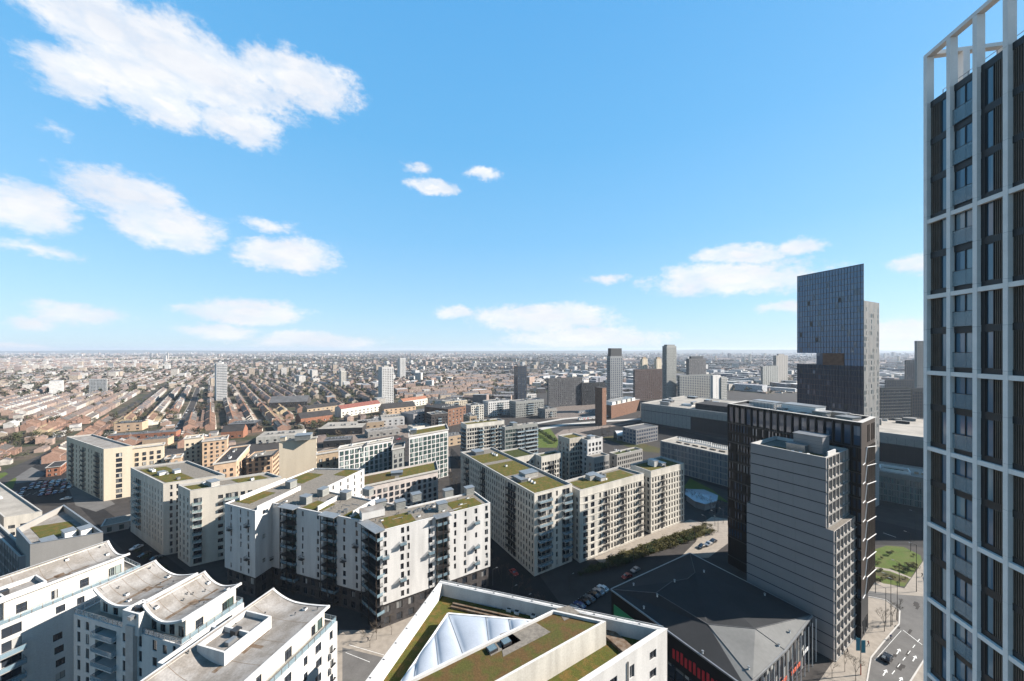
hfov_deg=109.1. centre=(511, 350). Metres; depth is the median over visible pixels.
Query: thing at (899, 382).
tower block
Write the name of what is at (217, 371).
window
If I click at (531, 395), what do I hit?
flats
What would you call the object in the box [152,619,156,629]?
window
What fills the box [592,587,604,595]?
parked car
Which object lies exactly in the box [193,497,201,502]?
window
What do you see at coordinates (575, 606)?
parked car
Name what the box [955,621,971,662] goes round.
window
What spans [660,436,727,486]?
office block
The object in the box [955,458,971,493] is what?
window
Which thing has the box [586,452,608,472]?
apartment block
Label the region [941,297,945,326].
window
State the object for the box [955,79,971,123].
window
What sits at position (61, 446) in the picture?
terraced house
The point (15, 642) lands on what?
window
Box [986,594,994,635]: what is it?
window
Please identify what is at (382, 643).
paved street
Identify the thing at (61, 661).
window
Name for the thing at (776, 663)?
window
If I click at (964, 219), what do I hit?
window
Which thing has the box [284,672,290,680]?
window
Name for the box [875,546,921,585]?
grass
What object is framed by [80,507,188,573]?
road
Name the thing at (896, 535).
road
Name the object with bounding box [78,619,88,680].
window
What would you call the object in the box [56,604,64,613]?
window
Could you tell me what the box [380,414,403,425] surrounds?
warehouse
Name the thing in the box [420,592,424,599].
window
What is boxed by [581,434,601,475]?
apartment block
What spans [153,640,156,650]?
window
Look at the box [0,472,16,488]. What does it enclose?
grass verge
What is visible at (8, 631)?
window
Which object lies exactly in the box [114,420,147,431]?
school range
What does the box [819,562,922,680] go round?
pavement
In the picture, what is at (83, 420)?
terraced house
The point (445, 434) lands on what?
window
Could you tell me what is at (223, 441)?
window
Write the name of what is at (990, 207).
window
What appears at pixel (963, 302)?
window
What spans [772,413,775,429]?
window
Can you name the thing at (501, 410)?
window
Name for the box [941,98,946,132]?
window
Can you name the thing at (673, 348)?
window
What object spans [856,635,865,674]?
banner pole
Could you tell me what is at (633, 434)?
office block
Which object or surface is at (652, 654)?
window
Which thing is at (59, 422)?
terraced house
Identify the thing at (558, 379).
window
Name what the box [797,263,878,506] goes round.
glass tower
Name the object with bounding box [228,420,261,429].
warehouse
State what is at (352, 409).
school range
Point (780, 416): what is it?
window
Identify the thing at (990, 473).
window
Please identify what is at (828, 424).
window
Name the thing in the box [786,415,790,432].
window
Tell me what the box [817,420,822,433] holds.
window
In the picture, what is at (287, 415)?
terraced house
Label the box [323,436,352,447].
warehouse
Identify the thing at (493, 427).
window
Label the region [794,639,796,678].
window
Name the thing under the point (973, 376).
residential tower
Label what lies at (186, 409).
pavement
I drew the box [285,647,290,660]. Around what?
window
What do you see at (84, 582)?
window
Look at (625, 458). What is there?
apartment block
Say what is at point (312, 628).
window
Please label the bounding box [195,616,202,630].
window
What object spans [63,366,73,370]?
tower block
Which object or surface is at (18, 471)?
road
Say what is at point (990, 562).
window
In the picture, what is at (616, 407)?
brick building
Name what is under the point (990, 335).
window
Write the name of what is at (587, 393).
tower block
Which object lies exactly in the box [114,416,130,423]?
terraced house
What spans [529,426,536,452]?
window
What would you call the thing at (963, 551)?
window
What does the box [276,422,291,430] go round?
terraced house
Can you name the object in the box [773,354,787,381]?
tower block
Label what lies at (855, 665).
bare tree
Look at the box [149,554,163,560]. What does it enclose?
parked car
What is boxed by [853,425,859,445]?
window
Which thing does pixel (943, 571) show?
window
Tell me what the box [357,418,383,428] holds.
warehouse
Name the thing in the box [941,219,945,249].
window
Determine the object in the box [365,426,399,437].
warehouse
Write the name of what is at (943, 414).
window
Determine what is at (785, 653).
window
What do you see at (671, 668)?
window
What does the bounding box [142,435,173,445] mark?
warehouse
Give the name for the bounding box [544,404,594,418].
railway ballast
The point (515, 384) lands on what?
window
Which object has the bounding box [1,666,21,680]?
window
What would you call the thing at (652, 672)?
window
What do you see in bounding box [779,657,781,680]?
window
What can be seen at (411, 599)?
window
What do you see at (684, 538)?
garden bed
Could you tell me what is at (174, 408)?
terraced house
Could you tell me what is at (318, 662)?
window
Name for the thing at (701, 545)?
parked car
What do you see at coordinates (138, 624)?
apartment block
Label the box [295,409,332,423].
warehouse
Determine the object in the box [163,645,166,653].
window
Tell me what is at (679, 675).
window
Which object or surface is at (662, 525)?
window
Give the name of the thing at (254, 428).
terraced house
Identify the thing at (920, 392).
window
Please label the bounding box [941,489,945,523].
window
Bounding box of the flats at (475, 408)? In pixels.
[466,402,483,419]
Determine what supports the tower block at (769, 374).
on the ground at (221, 420)
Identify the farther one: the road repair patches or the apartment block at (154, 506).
the apartment block at (154, 506)
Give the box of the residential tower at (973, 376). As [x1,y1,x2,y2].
[923,0,1023,680]
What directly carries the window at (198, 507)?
in the apartment block at (201, 522)
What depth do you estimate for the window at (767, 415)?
145.18 m
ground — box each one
[0,353,901,471]
[0,391,923,680]
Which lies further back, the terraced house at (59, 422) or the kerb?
the terraced house at (59, 422)
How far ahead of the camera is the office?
179.57 m
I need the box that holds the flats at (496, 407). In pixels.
[483,398,511,416]
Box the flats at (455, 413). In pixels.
[424,403,465,425]
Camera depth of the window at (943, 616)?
29.14 m
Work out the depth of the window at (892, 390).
334.03 m
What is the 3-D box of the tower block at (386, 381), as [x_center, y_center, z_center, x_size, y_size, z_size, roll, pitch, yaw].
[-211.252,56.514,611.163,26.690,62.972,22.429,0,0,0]
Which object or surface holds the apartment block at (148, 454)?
on the estate ground at (566, 587)
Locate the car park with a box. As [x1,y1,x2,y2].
[11,462,66,505]
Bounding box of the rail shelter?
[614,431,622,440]
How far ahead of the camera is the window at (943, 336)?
29.14 m
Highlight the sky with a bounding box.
[0,0,1023,350]
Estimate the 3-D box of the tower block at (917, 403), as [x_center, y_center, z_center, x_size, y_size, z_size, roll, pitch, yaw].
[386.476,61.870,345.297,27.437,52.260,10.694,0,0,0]
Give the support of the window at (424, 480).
in the apartment block at (391, 485)
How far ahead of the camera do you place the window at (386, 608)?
116.54 m
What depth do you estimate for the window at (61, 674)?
82.94 m
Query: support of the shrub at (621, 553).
on the garden bed at (684, 538)
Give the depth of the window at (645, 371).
651.61 m
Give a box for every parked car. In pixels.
[129,544,143,550]
[137,551,151,557]
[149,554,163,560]
[509,568,518,575]
[569,604,580,609]
[573,600,585,609]
[578,597,590,605]
[583,594,595,602]
[588,590,600,598]
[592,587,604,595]
[597,584,608,592]
[621,572,631,579]
[630,566,640,572]
[697,543,705,548]
[704,541,712,546]
[880,652,893,663]
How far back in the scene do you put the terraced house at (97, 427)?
392.97 m
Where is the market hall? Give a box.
[610,553,812,680]
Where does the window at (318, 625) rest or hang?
in the apartment block at (272, 634)
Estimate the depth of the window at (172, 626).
73.43 m
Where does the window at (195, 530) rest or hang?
in the apartment block at (201, 522)
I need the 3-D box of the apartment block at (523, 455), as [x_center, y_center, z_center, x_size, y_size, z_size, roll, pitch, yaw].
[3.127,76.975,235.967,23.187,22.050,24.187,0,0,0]
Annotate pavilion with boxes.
[685,489,717,509]
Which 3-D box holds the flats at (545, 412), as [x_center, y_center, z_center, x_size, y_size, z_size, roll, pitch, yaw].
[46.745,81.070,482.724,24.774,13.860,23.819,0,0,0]
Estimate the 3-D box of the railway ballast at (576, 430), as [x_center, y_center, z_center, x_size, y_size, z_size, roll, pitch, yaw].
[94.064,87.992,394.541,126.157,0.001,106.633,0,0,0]
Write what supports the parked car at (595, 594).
on the estate ground at (566, 587)
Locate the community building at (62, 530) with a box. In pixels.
[16,505,102,567]
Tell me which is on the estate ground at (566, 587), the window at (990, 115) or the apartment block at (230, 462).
the apartment block at (230, 462)
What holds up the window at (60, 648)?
in the apartment block at (40, 602)
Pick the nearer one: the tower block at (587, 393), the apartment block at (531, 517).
the apartment block at (531, 517)
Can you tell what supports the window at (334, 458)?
in the apartment block at (327, 458)
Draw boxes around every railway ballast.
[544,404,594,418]
[555,423,629,438]
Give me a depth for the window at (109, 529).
177.88 m
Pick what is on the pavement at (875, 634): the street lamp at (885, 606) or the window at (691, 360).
the street lamp at (885, 606)
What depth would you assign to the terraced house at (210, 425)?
401.63 m
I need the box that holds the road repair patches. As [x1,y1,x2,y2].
[891,601,919,670]
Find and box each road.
[0,384,166,483]
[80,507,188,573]
[174,387,200,440]
[342,647,382,680]
[537,416,588,423]
[539,418,640,429]
[643,457,727,490]
[868,591,922,680]
[875,520,922,546]
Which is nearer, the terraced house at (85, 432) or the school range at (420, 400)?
the terraced house at (85, 432)
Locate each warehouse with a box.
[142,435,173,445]
[221,424,247,438]
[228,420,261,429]
[256,429,305,443]
[269,395,310,407]
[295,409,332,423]
[302,402,337,412]
[318,421,367,434]
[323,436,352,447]
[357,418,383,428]
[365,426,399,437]
[379,401,415,413]
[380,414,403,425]
[400,409,423,423]
[407,422,429,430]
[448,432,460,446]
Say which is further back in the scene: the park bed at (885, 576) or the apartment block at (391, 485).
the apartment block at (391, 485)
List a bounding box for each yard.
[67,484,114,511]
[321,422,450,470]
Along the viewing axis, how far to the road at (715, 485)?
241.20 m
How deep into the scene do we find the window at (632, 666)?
57.12 m
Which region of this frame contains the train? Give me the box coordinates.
[578,416,591,420]
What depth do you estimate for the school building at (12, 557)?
130.33 m
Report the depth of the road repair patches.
106.25 m
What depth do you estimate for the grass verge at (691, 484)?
234.16 m
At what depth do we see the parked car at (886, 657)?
103.15 m
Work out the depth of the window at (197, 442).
277.40 m
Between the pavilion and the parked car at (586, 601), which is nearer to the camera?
the parked car at (586, 601)
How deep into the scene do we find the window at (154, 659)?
72.54 m
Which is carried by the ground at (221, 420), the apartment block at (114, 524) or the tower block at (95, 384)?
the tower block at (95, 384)
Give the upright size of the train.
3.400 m
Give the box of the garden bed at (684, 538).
[605,528,709,564]
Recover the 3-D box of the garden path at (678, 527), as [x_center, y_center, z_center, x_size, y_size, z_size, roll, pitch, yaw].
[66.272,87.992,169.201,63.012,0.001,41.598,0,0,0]
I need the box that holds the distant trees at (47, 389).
[0,353,910,458]
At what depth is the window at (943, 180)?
29.14 m
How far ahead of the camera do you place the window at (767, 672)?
88.49 m
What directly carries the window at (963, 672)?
in the residential tower at (973, 376)
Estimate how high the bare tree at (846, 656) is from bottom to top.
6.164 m
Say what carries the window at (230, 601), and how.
in the apartment block at (138, 624)
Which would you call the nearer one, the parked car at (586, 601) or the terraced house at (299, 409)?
the parked car at (586, 601)
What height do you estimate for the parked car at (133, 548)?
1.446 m
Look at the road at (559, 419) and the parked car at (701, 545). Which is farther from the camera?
the road at (559, 419)
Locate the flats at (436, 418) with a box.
[426,411,447,425]
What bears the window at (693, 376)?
in the tower block at (694, 385)
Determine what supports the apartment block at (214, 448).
on the estate ground at (566, 587)
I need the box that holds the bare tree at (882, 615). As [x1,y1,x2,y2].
[875,606,894,630]
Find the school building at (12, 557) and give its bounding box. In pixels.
[0,524,24,575]
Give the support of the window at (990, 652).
in the residential tower at (973, 376)
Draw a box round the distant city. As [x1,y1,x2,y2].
[0,352,913,470]
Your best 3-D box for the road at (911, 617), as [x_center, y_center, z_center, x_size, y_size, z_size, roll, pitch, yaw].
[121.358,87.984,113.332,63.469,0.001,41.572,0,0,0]
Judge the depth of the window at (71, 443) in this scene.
238.61 m
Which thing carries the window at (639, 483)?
in the apartment block at (608, 510)
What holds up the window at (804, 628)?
in the market hall
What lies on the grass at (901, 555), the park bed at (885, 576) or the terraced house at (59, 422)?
the park bed at (885, 576)
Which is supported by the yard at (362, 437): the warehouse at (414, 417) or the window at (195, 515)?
the warehouse at (414, 417)
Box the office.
[0,482,41,536]
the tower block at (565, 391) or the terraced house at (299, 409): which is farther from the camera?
the tower block at (565, 391)
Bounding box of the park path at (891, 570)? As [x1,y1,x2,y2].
[875,567,910,578]
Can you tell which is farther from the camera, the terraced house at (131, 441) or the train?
the train
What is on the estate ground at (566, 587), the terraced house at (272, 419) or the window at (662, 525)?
the terraced house at (272, 419)
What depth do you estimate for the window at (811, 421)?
123.42 m
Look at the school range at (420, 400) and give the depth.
580.08 m
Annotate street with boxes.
[337,616,412,680]
[449,448,560,605]
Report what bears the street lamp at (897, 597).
on the pavement at (875, 634)
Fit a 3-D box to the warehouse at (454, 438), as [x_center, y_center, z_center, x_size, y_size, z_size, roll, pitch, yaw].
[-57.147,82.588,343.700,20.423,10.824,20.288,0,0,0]
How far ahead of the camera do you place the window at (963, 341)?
27.59 m
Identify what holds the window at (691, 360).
in the tower block at (695, 365)
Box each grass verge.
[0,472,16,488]
[684,479,727,501]
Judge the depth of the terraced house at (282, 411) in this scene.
497.83 m
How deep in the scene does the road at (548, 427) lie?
439.13 m
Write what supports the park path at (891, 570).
on the grass at (901, 555)
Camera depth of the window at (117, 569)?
92.96 m
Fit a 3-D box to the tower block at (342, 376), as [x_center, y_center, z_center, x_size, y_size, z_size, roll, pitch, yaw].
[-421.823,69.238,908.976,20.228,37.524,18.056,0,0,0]
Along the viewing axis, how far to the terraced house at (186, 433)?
356.61 m
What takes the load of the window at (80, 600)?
in the apartment block at (40, 602)
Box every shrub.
[612,559,620,566]
[617,549,626,556]
[685,535,693,541]
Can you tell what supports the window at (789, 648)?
in the market hall
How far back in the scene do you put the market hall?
100.83 m
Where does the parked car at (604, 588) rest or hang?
on the estate ground at (566, 587)
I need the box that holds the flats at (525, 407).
[509,398,543,417]
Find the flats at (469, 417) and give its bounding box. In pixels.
[463,413,476,421]
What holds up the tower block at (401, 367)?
on the ground at (221, 420)
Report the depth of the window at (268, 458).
238.49 m
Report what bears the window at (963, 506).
in the residential tower at (973, 376)
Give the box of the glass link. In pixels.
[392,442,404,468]
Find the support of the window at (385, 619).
in the apartment block at (333, 536)
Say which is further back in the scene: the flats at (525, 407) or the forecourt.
the flats at (525, 407)
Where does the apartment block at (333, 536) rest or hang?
on the estate ground at (566, 587)
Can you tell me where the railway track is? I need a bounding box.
[555,405,594,416]
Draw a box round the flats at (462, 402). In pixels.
[441,399,466,405]
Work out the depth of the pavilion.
207.09 m
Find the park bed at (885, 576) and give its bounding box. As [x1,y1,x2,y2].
[876,569,908,582]
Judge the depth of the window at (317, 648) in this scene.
71.92 m
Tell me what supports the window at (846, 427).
in the hotel tower at (749, 422)
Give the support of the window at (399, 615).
in the apartment block at (333, 536)
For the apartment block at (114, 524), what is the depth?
178.71 m
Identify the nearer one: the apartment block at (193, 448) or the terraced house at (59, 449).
the apartment block at (193, 448)
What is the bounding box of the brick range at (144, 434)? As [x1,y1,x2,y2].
[108,429,180,440]
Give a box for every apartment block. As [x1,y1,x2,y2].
[0,540,140,680]
[67,434,131,500]
[74,560,243,680]
[101,514,130,533]
[130,460,224,555]
[132,442,164,466]
[141,588,336,680]
[164,453,183,462]
[178,472,281,566]
[183,434,203,464]
[201,435,228,466]
[213,444,250,477]
[225,468,489,630]
[245,448,278,475]
[278,432,317,478]
[316,448,338,467]
[337,436,393,473]
[364,460,438,506]
[366,579,667,680]
[408,424,448,478]
[460,418,503,458]
[461,447,572,575]
[501,447,534,466]
[502,421,537,453]
[535,450,561,478]
[558,433,584,479]
[565,466,643,562]
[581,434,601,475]
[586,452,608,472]
[609,447,642,468]
[630,456,683,533]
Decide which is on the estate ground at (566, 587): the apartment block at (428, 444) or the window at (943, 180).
the apartment block at (428, 444)
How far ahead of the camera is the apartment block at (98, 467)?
219.44 m
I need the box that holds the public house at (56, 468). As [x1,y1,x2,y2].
[45,460,66,476]
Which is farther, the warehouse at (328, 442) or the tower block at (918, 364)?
the tower block at (918, 364)
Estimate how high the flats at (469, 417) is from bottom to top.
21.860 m
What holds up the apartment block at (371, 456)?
on the estate ground at (566, 587)
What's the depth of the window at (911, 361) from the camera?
622.23 m
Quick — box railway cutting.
[580,422,727,445]
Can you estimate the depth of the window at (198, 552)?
149.72 m
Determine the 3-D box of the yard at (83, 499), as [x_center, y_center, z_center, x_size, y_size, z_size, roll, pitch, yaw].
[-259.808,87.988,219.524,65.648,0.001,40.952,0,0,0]
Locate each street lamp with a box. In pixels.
[877,584,885,625]
[888,577,897,620]
[908,542,916,591]
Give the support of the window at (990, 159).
in the residential tower at (973, 376)
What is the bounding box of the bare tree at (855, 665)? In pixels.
[847,654,865,680]
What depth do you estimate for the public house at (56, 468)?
256.79 m
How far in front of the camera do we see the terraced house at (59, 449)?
297.40 m
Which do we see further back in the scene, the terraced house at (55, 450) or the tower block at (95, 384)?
the tower block at (95, 384)
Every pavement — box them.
[173,388,199,440]
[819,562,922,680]
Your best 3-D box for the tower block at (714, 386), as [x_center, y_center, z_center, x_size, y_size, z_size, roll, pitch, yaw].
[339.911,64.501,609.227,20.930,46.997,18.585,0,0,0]
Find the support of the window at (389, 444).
in the apartment block at (371, 456)
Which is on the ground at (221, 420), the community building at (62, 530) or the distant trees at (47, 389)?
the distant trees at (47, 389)
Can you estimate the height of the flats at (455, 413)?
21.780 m
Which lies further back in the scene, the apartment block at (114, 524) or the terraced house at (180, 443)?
the terraced house at (180, 443)
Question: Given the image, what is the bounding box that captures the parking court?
[682,517,727,557]
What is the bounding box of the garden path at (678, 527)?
[595,520,700,563]
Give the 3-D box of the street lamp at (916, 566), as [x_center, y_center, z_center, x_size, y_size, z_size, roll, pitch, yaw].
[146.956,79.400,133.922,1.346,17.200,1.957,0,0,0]
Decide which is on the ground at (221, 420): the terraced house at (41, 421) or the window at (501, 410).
the terraced house at (41, 421)
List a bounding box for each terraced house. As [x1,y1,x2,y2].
[0,445,16,454]
[1,443,18,453]
[4,442,21,451]
[19,421,34,430]
[24,418,43,425]
[34,426,52,435]
[40,449,66,463]
[43,447,66,455]
[48,446,66,452]
[54,419,68,426]
[59,443,66,451]
[61,416,72,423]
[72,416,89,423]
[83,429,97,434]
[92,423,106,431]
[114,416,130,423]
[122,435,141,445]
[145,417,157,425]
[166,406,178,413]
[176,435,184,448]
[179,429,193,438]
[180,427,198,433]
[182,422,199,430]
[200,421,215,430]
[228,416,242,423]
[248,423,262,432]
[270,416,283,424]
[276,408,286,414]
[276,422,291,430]
[281,412,293,419]
[296,405,302,412]
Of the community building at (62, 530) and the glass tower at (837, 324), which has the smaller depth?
the community building at (62, 530)
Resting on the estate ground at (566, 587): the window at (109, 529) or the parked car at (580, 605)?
the parked car at (580, 605)
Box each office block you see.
[623,423,657,444]
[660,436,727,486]
[879,461,922,507]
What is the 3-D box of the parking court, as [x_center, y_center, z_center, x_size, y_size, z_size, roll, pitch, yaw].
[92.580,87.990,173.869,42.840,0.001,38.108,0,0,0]
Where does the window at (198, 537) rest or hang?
in the apartment block at (201, 522)
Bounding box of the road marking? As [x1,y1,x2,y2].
[348,533,920,680]
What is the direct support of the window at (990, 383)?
in the residential tower at (973, 376)
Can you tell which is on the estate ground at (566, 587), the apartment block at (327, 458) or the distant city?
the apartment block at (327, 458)
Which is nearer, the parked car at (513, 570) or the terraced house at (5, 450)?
the parked car at (513, 570)
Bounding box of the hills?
[0,349,913,352]
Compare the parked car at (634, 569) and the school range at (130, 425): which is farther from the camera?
the school range at (130, 425)
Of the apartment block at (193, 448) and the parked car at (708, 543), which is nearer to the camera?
the parked car at (708, 543)
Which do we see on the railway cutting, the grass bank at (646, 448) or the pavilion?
the grass bank at (646, 448)
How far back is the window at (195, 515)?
149.72 m
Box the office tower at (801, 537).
[747,430,856,661]
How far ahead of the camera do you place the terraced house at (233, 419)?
428.36 m
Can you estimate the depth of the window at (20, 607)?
79.36 m
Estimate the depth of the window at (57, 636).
82.54 m
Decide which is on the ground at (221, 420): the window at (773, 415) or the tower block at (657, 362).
the tower block at (657, 362)
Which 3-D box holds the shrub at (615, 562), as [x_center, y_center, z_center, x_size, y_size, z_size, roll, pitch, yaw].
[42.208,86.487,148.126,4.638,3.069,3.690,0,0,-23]
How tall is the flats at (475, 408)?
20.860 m
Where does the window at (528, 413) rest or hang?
in the flats at (525, 407)
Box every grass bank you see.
[538,428,557,447]
[603,436,659,452]
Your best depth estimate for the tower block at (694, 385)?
632.88 m
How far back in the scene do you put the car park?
227.54 m
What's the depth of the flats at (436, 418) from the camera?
405.24 m
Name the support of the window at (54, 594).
in the apartment block at (40, 602)
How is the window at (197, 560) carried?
in the apartment block at (201, 522)
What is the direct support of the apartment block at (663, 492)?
on the estate ground at (566, 587)
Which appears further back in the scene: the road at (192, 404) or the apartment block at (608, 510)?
the road at (192, 404)
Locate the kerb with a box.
[866,596,922,680]
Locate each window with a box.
[1,621,21,638]
[1,635,21,653]
[1,651,21,668]
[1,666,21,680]
[16,601,26,613]
[51,589,57,599]
[53,632,61,641]
[54,644,63,654]
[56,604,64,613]
[56,657,64,666]
[56,670,64,680]
[71,443,79,487]
[77,596,83,604]
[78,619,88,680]
[80,577,88,587]
[104,602,107,611]
[107,520,130,531]
[110,564,120,576]
[135,445,164,465]
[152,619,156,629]
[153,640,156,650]
[153,657,156,665]
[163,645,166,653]
[170,624,174,634]
[179,626,183,636]
[187,442,198,464]
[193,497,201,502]
[193,505,201,510]
[193,512,201,517]
[193,520,201,525]
[193,527,201,532]
[193,535,201,540]
[193,542,201,547]
[193,550,201,555]
[193,557,201,563]
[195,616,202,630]
[205,441,228,465]
[217,371,226,399]
[217,451,249,476]
[223,596,232,610]
[249,451,278,475]
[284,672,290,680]
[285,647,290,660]
[311,625,313,636]
[315,617,321,632]
[315,643,319,654]
[316,657,320,668]
[320,457,335,467]
[340,443,390,473]
[367,476,435,506]
[381,369,392,402]
[384,605,389,612]
[384,616,389,624]
[395,449,404,467]
[397,600,401,607]
[397,611,401,619]
[408,596,413,603]
[411,433,446,477]
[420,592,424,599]
[427,571,432,577]
[461,424,503,449]
[463,456,568,572]
[483,402,508,414]
[511,402,542,415]
[514,367,525,399]
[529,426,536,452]
[556,379,564,406]
[603,481,640,551]
[611,358,621,397]
[630,664,633,677]
[645,371,653,399]
[650,650,654,659]
[650,668,654,677]
[661,442,673,459]
[661,470,682,527]
[664,348,674,397]
[668,661,674,680]
[676,668,683,680]
[685,376,709,397]
[686,360,702,374]
[729,407,866,634]
[765,669,768,680]
[770,664,773,680]
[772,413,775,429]
[774,660,777,680]
[779,414,782,430]
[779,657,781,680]
[784,653,785,677]
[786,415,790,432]
[787,648,789,680]
[791,643,793,680]
[793,416,797,431]
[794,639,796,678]
[798,633,800,673]
[801,418,805,430]
[802,628,804,667]
[805,625,807,664]
[809,419,813,431]
[809,621,810,659]
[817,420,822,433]
[826,421,831,440]
[835,423,840,441]
[844,424,849,443]
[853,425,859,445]
[874,366,876,502]
[889,390,909,445]
[909,361,912,378]
[918,392,920,417]
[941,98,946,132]
[941,137,945,171]
[941,176,945,210]
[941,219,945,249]
[941,255,945,288]
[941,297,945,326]
[941,333,945,366]
[941,376,945,405]
[941,411,945,444]
[941,454,945,483]
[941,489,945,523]
[941,532,945,562]
[941,567,945,601]
[941,611,945,641]
[941,645,945,680]
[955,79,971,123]
[955,121,971,163]
[955,164,971,204]
[955,209,971,244]
[955,248,971,285]
[955,293,971,326]
[955,332,971,367]
[955,377,971,409]
[955,414,971,451]
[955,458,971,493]
[955,495,971,535]
[955,540,971,577]
[955,575,971,620]
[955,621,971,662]
[955,656,971,680]
[986,63,994,105]
[986,108,994,148]
[986,153,994,192]
[986,201,994,236]
[986,242,994,280]
[986,290,994,324]
[986,331,994,368]
[986,379,994,412]
[986,419,994,457]
[986,467,994,501]
[986,507,994,546]
[986,555,994,591]
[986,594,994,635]
[986,644,994,680]
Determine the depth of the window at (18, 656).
76.79 m
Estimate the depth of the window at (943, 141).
29.14 m
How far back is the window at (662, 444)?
271.10 m
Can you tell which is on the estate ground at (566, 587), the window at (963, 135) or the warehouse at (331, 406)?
the warehouse at (331, 406)
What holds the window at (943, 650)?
in the residential tower at (973, 376)
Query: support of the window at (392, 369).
in the tower block at (386, 381)
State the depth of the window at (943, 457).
29.14 m
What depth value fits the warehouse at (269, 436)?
353.43 m
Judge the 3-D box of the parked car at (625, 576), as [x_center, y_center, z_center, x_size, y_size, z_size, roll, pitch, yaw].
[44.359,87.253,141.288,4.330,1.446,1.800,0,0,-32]
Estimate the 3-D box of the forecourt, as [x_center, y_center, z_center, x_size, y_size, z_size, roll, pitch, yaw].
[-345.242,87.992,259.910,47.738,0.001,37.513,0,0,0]
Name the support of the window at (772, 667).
in the market hall
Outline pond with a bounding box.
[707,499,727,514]
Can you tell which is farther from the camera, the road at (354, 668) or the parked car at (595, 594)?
the parked car at (595, 594)
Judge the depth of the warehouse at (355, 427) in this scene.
383.26 m
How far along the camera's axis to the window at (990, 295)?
25.75 m
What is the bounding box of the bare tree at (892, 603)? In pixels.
[889,601,903,624]
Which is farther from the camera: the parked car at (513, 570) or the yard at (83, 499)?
the yard at (83, 499)
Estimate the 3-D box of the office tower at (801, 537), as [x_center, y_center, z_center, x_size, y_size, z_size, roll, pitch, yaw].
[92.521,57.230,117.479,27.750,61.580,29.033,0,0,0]
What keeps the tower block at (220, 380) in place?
on the ground at (221, 420)
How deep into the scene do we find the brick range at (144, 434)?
365.60 m
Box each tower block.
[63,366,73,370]
[89,379,106,392]
[215,362,226,400]
[339,370,345,385]
[378,365,393,402]
[397,358,405,377]
[514,366,526,399]
[547,377,581,406]
[581,382,604,404]
[607,348,622,399]
[633,369,661,399]
[640,357,647,368]
[654,357,661,368]
[662,345,675,398]
[677,374,712,397]
[686,356,705,374]
[710,375,720,398]
[720,377,726,399]
[761,366,777,384]
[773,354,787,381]
[879,387,911,445]
[885,379,913,387]
[905,359,913,378]
[911,388,922,417]
[914,341,922,387]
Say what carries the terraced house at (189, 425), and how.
on the estate ground at (566, 587)
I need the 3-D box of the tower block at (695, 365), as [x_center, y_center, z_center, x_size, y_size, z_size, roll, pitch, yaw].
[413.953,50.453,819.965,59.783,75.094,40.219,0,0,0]
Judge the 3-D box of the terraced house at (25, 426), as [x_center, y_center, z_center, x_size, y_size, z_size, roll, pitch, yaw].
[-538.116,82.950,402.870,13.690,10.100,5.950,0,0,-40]
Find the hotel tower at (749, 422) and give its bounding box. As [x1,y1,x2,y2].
[727,399,876,638]
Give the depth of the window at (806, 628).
102.32 m
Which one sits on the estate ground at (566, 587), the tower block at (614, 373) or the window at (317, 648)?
the tower block at (614, 373)
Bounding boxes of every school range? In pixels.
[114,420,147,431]
[335,400,380,417]
[398,396,427,405]
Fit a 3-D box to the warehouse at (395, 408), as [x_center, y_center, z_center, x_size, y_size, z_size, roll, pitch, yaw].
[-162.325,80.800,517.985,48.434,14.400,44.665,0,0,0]
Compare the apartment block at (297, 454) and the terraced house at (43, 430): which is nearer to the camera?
the apartment block at (297, 454)
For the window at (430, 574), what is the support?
in the apartment block at (333, 536)
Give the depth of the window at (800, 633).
99.54 m
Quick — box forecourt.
[15,467,45,482]
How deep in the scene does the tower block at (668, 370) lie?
624.44 m
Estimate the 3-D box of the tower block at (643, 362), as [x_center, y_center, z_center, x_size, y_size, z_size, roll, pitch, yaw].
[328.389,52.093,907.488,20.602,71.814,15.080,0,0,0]
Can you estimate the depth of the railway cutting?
381.77 m
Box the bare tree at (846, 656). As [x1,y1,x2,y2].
[840,648,852,663]
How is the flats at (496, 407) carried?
on the estate ground at (566, 587)
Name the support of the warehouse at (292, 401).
on the estate ground at (566, 587)
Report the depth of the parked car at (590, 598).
128.02 m
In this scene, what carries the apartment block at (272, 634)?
on the estate ground at (566, 587)
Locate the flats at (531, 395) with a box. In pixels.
[527,392,535,397]
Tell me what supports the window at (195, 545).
in the apartment block at (201, 522)
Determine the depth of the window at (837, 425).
116.60 m
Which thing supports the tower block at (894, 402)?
on the estate ground at (566, 587)
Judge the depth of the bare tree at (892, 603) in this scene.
116.86 m
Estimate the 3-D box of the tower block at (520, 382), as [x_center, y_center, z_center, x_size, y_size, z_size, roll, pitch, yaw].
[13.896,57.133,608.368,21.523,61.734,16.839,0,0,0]
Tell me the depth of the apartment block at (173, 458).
233.82 m
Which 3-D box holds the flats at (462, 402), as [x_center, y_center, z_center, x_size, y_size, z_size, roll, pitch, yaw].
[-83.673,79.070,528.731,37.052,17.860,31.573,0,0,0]
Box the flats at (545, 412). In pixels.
[538,406,556,418]
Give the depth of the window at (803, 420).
125.64 m
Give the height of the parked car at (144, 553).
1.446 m
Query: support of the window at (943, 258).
in the residential tower at (973, 376)
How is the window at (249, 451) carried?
in the apartment block at (230, 462)

